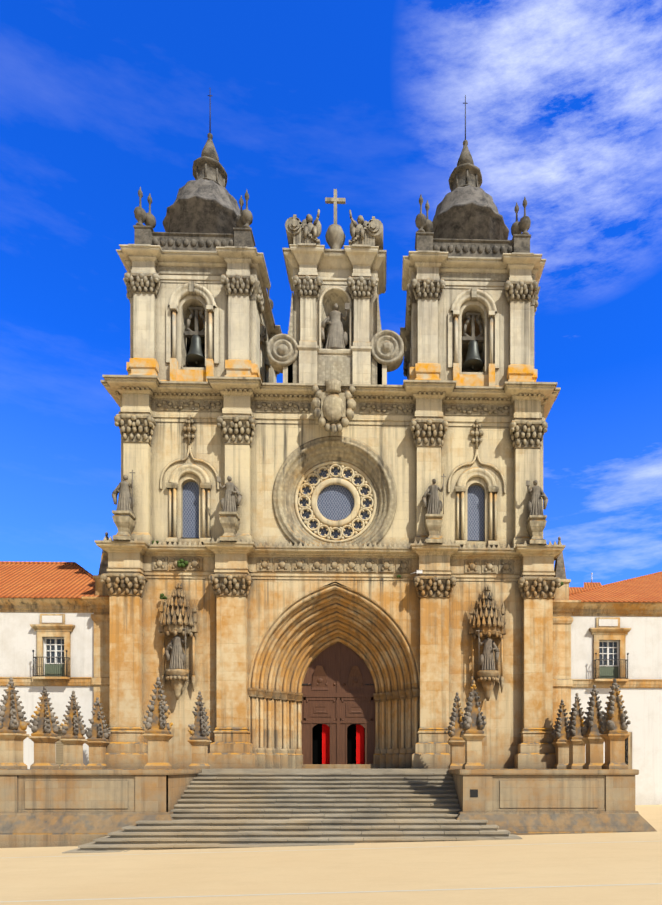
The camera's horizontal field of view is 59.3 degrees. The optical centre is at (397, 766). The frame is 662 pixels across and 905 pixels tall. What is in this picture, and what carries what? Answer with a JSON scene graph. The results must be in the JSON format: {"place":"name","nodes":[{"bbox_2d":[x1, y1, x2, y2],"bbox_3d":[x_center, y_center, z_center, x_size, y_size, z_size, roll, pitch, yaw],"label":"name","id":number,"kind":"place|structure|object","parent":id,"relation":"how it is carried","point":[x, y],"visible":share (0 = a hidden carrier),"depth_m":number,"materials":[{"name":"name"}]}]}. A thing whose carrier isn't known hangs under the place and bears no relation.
{"place":"outdoors","nodes":[
{"label":"outdoors","id":0,"kind":"place"},
{"bbox_2d":[95,244,564,768],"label":"church facade","id":1,"kind":"structure","parent":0,"point":[279,630],"depth_m":31.52,"materials":[{"name":"stone"}]},
{"bbox_2d":[112,303,547,669],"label":"statues","id":2,"kind":"object","parent":1,"relation":"attached to","point":[337,336],"visible":0.92,"depth_m":30.94,"materials":[{"name":"stone"}]},
{"bbox_2d":[94,243,565,549],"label":"cornice","id":3,"kind":"structure","parent":1,"relation":"attached to","point":[260,545],"depth_m":30.95,"materials":[{"name":"stone"}]},
{"bbox_2d":[285,189,382,249],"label":"gable top","id":4,"kind":"structure","parent":3,"relation":"on","point":[335,236],"depth_m":31.29,"materials":[{"name":"beige stone"}]},
{"bbox_2d":[302,209,367,239],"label":"statues","id":5,"kind":"object","parent":4,"relation":"on","point":[314,229],"visible":0.75,"depth_m":31.49,"materials":[{"name":"grey stone"}]},
{"bbox_2d":[100,267,560,701],"bbox_3d":[-3.578,-15.447,34.463,24.740,23.648,7.947,0,0,-1],"label":"carved stone ornament","id":6,"kind":"object","parent":1,"relation":"attached to","point":[178,616],"visible":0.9,"depth_m":31.47,"materials":[{"name":"stone"}]},
{"bbox_2d":[294,460,376,542],"bbox_3d":[-3.470,-14.784,32.141,4.600,4.600,0.180,0,0,-1],"label":"rose window tracery","id":7,"kind":"object","parent":6,"relation":"attached to","point":[349,484],"visible":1,"depth_m":32.08,"materials":[{"name":"stone"}]},
{"bbox_2d":[133,133,530,308],"bbox_3d":[-3.586,-32.964,34.769,21.857,10.330,6.617,0,0,-1],"label":"tower attic lantern","id":8,"kind":"object","parent":1,"relation":"on","point":[207,165],"visible":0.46,"depth_m":31.89,"materials":[{"name":"grey stone"}]},
{"bbox_2d":[163,178,508,239],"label":"tower domes","id":9,"kind":"structure","parent":8,"relation":"on","point":[200,205],"depth_m":32.67,"materials":[{"name":"grey stone"}]},
{"bbox_2d":[126,358,537,386],"bbox_3d":[-3.586,-21.384,34.769,22.520,1.550,7.120,0,0,-1],"label":"pedestal course","id":10,"kind":"object","parent":1,"relation":"on","point":[417,371],"visible":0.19,"depth_m":31.41,"materials":[{"name":"beige stone"}]},
{"bbox_2d":[183,466,483,540],"bbox_3d":[-3.520,-14.784,32.130,16.740,4.600,0.320,0,0,-1],"label":"window glass","id":11,"kind":"object","parent":1,"relation":"attached to","point":[335,502],"visible":0.44,"depth_m":32.24,"materials":[{"name":"grey glass"}]},
{"bbox_2d":[311,379,355,433],"bbox_3d":[-3.435,-19.227,30.742,2.440,2.846,0.610,0,0,-1],"label":"coat of arms","id":12,"kind":"object","parent":1,"relation":"attached to","point":[333,402],"visible":1,"depth_m":30.68},
{"bbox_2d":[184,307,483,342],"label":"bell yokes","id":13,"kind":"object","parent":1,"relation":"attached to","point":[472,317],"visible":0.88,"depth_m":32.19,"materials":[{"name":"brown wood"}]},
{"bbox_2d":[186,335,482,371],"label":"bells","id":14,"kind":"object","parent":1,"relation":"attached to","point":[195,357],"visible":0.94,"depth_m":31.92,"materials":[{"name":"brown metal"}]},
{"bbox_2d":[302,642,374,763],"bbox_3d":[-3.521,-3.803,34.161,4.400,7.288,0.660,0,0,-1],"label":"portal door","id":15,"kind":"structure","parent":1,"relation":"attached to","point":[338,698],"depth_m":34.15,"materials":[{"name":"brown wood"}]},
{"bbox_2d":[322,724,364,763],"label":"door curtains","id":16,"kind":"object","parent":1,"relation":"attached to","point":[360,744],"depth_m":34.48,"materials":[{"name":"red fabric"}]},
{"bbox_2d":[125,540,563,598],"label":"wall plants","id":17,"kind":"object","parent":1,"relation":"attached to","point":[181,563],"depth_m":31.16,"materials":[{"name":"green plant"}]},
{"bbox_2d":[410,570,421,574],"bbox_3d":[1.008,-10.587,31.366,0.837,0.200,0.357,0,0,25],"label":"security camera","id":18,"kind":"object","parent":1,"relation":"attached to","point":[418,571],"visible":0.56,"depth_m":31.20,"materials":[{"name":"white paint"}]},
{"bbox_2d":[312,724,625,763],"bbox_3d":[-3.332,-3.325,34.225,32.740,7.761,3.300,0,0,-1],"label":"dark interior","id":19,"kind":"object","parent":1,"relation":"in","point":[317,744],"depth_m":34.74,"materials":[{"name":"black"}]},
{"bbox_2d":[0,805,661,904],"bbox_3d":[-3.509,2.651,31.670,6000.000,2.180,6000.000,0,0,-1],"label":"ground","id":20,"kind":"structure","parent":0,"point":[34,873],"depth_m":15.29,"materials":[{"name":"beige sand"}]},
{"bbox_2d":[62,769,521,853],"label":"stairs","id":21,"kind":"structure","parent":20,"relation":"on","point":[226,808],"depth_m":23.35,"materials":[{"name":"stone"}]},
{"bbox_2d":[0,769,653,847],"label":"terrace walls","id":22,"kind":"structure","parent":20,"relation":"on","point":[131,790],"depth_m":22.79,"materials":[{"name":"beige stone"}]},
{"bbox_2d":[0,733,629,768],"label":"pinnacle pedestals","id":23,"kind":"object","parent":22,"relation":"on","point":[570,754],"visible":1,"depth_m":25.38,"materials":[{"name":"stone"}]},
{"bbox_2d":[0,684,627,741],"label":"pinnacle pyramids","id":24,"kind":"object","parent":23,"relation":"on","point":[593,730],"visible":0.5,"depth_m":25.75,"materials":[{"name":"stone"}]},
{"bbox_2d":[0,677,630,738],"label":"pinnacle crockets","id":25,"kind":"object","parent":24,"relation":"on","point":[465,721],"visible":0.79,"depth_m":25.31,"materials":[{"name":"stone"}]},
{"bbox_2d":[0,811,655,832],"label":"terrace plinth","id":26,"kind":"structure","parent":22,"relation":"attached to","point":[514,821],"depth_m":22.67,"materials":[{"name":"beige stone"}]},
{"bbox_2d":[32,95,628,796],"bbox_3d":[-3.378,-19.808,28.863,33.100,42.042,11.900,0,0,-1],"label":"ironwork","id":27,"kind":"object","parent":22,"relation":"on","point":[62,665],"visible":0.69,"depth_m":31.56,"materials":[{"name":"black metal"}]},
{"bbox_2d":[0,612,661,804],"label":"wing walls","id":28,"kind":"structure","parent":20,"relation":"on","point":[18,645],"depth_m":32.62,"materials":[{"name":"white paint"}]},
{"bbox_2d":[56,730,63,768],"bbox_3d":[-18.624,-0.926,32.108,0.900,2.393,0.090,0,0,-1],"label":"wing shutter","id":29,"kind":"object","parent":28,"relation":"in","point":[59,753],"visible":0.23,"depth_m":32.09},
{"bbox_2d":[0,575,661,768],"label":"wing stone trim","id":30,"kind":"structure","parent":28,"relation":"attached to","point":[565,608],"depth_m":32.15,"materials":[{"name":"beige stone"}]},
{"bbox_2d":[98,532,566,578],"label":"wing obelisks","id":31,"kind":"object","parent":30,"relation":"on","point":[559,569],"visible":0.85,"depth_m":32.50,"materials":[{"name":"grey stone"}]},
{"bbox_2d":[0,561,661,602],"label":"wing roofs","id":32,"kind":"structure","parent":28,"relation":"on","point":[18,579],"depth_m":34.27,"materials":[{"name":"orange tile"}]},
{"bbox_2d":[45,664,617,678],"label":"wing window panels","id":33,"kind":"object","parent":28,"relation":"in","point":[608,672],"visible":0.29,"depth_m":32.81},
{"bbox_2d":[45,573,618,665],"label":"wing window sashes","id":34,"kind":"object","parent":28,"relation":"in","point":[61,650],"visible":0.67,"depth_m":32.09,"materials":[{"name":"white wood"}]},
{"bbox_2d":[47,639,616,664],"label":"wing window panes","id":35,"kind":"object","parent":34,"relation":"in","point":[600,651],"visible":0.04,"depth_m":32.85,"materials":[{"name":"grey glass"}]},
{"bbox_2d":[0,841,661,901],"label":"ground lines","id":36,"kind":"object","parent":20,"relation":"on","point":[328,892],"visible":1,"depth_m":12.99,"materials":[{"name":"beige stone"}]},
{"bbox_2d":[0,0,661,586],"label":"sky","id":37,"kind":"structure","parent":0,"point":[102,101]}
]}

